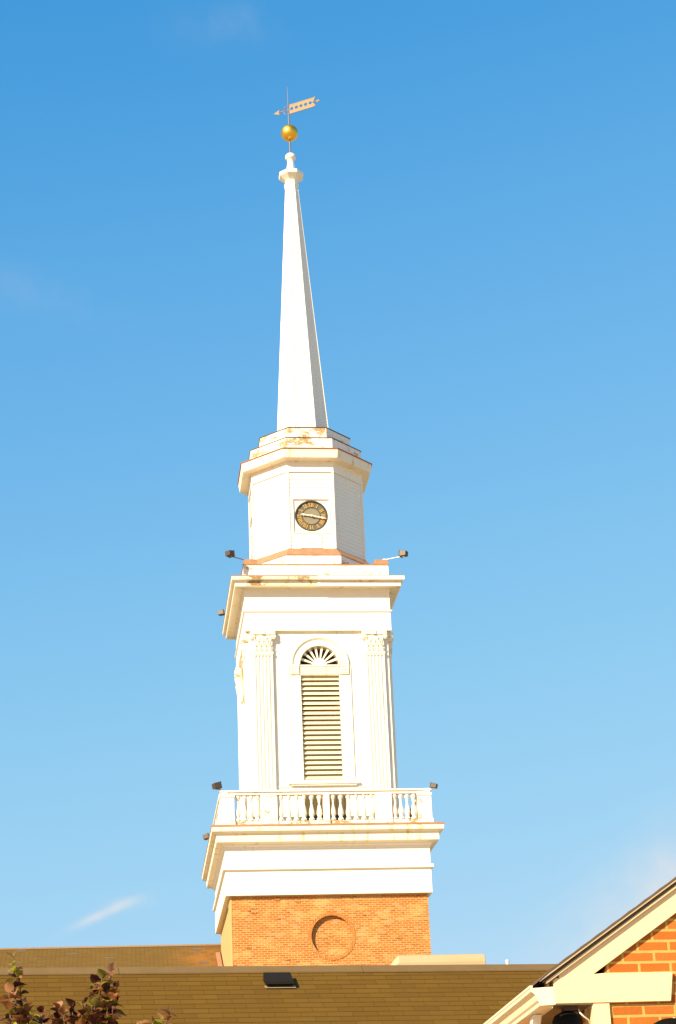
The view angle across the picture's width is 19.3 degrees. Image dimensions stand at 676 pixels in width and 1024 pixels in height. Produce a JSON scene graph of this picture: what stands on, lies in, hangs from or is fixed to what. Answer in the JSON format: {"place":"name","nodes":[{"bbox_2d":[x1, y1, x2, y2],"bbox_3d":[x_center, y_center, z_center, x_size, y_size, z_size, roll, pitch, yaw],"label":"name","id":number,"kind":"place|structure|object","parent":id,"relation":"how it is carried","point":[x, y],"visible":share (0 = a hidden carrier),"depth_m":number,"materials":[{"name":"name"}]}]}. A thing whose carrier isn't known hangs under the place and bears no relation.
{"place":"outdoors","nodes":[
{"label":"outdoors","id":0,"kind":"place"},
{"bbox_2d":[0,951,176,1023],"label":"dogwood tree","id":1,"kind":"object","parent":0,"point":[100,1008],"visible":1,"depth_m":11.40,"materials":[{"name":"green plant"}]},
{"bbox_2d":[0,153,443,967],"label":"church","id":2,"kind":"structure","parent":0,"point":[320,847],"depth_m":73.92,"materials":[{"name":"brick"}]},
{"bbox_2d":[202,833,208,839],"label":"floodlight","id":3,"kind":"object","parent":2,"relation":"on","point":[206,836],"visible":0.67,"depth_m":77.98,"materials":[{"name":"brown metal"}]},
{"bbox_2d":[212,781,221,789],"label":"floodlight","id":4,"kind":"object","parent":2,"relation":"on","point":[217,785],"visible":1,"depth_m":70.98,"materials":[{"name":"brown metal"}]},
{"bbox_2d":[218,609,224,615],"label":"floodlight","id":5,"kind":"object","parent":2,"relation":"attached to","point":[221,612],"visible":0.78,"depth_m":80.82,"materials":[{"name":"brown metal"}]},
{"bbox_2d":[225,550,243,559],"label":"floodlight","id":6,"kind":"object","parent":2,"relation":"attached to","point":[229,553],"visible":1,"depth_m":74.90,"materials":[{"name":"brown metal"}]},
{"bbox_2d":[240,658,246,818],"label":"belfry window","id":7,"kind":"structure","parent":2,"relation":"in","point":[242,688],"depth_m":76.58,"materials":[{"name":"paint"}]},
{"bbox_2d":[274,87,319,152],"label":"weather vane","id":8,"kind":"object","parent":2,"relation":"on","point":[289,132],"visible":1,"depth_m":86.12,"materials":[{"name":"gold metal"}]},
{"bbox_2d":[276,636,371,820],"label":"belfry window","id":9,"kind":"structure","parent":2,"relation":"in","point":[315,727],"depth_m":73.65,"materials":[{"name":"paint"}]},
{"bbox_2d":[386,550,407,559],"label":"floodlight","id":10,"kind":"object","parent":2,"relation":"attached to","point":[403,553],"visible":1,"depth_m":75.63,"materials":[{"name":"brown metal"}]},
{"bbox_2d":[430,782,437,788],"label":"floodlight","id":11,"kind":"object","parent":2,"relation":"attached to","point":[433,785],"visible":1,"depth_m":71.86,"materials":[{"name":"brown metal"}]},
{"bbox_2d":[0,954,556,1023],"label":"shingle roofed house","id":12,"kind":"structure","parent":0,"point":[445,989],"depth_m":23.40,"materials":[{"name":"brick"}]},
{"bbox_2d":[0,0,675,963],"label":"sky","id":13,"kind":"structure","parent":0,"point":[487,189],"materials":[{"name":"blue"}]},
{"bbox_2d":[484,877,675,1023],"bbox_3d":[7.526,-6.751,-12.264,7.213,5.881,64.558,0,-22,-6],"label":"brick gable house","id":14,"kind":"structure","parent":0,"point":[622,970],"depth_m":13.23,"materials":[{"name":"brown"}]},
{"bbox_2d":[552,1006,589,1023],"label":"eave lamp","id":15,"kind":"object","parent":14,"relation":"attached to","point":[567,1015],"visible":1,"depth_m":13.13,"materials":[{"name":"black metal"}]},
{"bbox_2d":[654,1017,675,1023],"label":"barn lamp","id":16,"kind":"object","parent":14,"relation":"attached to","point":[668,1020],"visible":1,"depth_m":13.00,"materials":[{"name":"black metal"}]}
]}

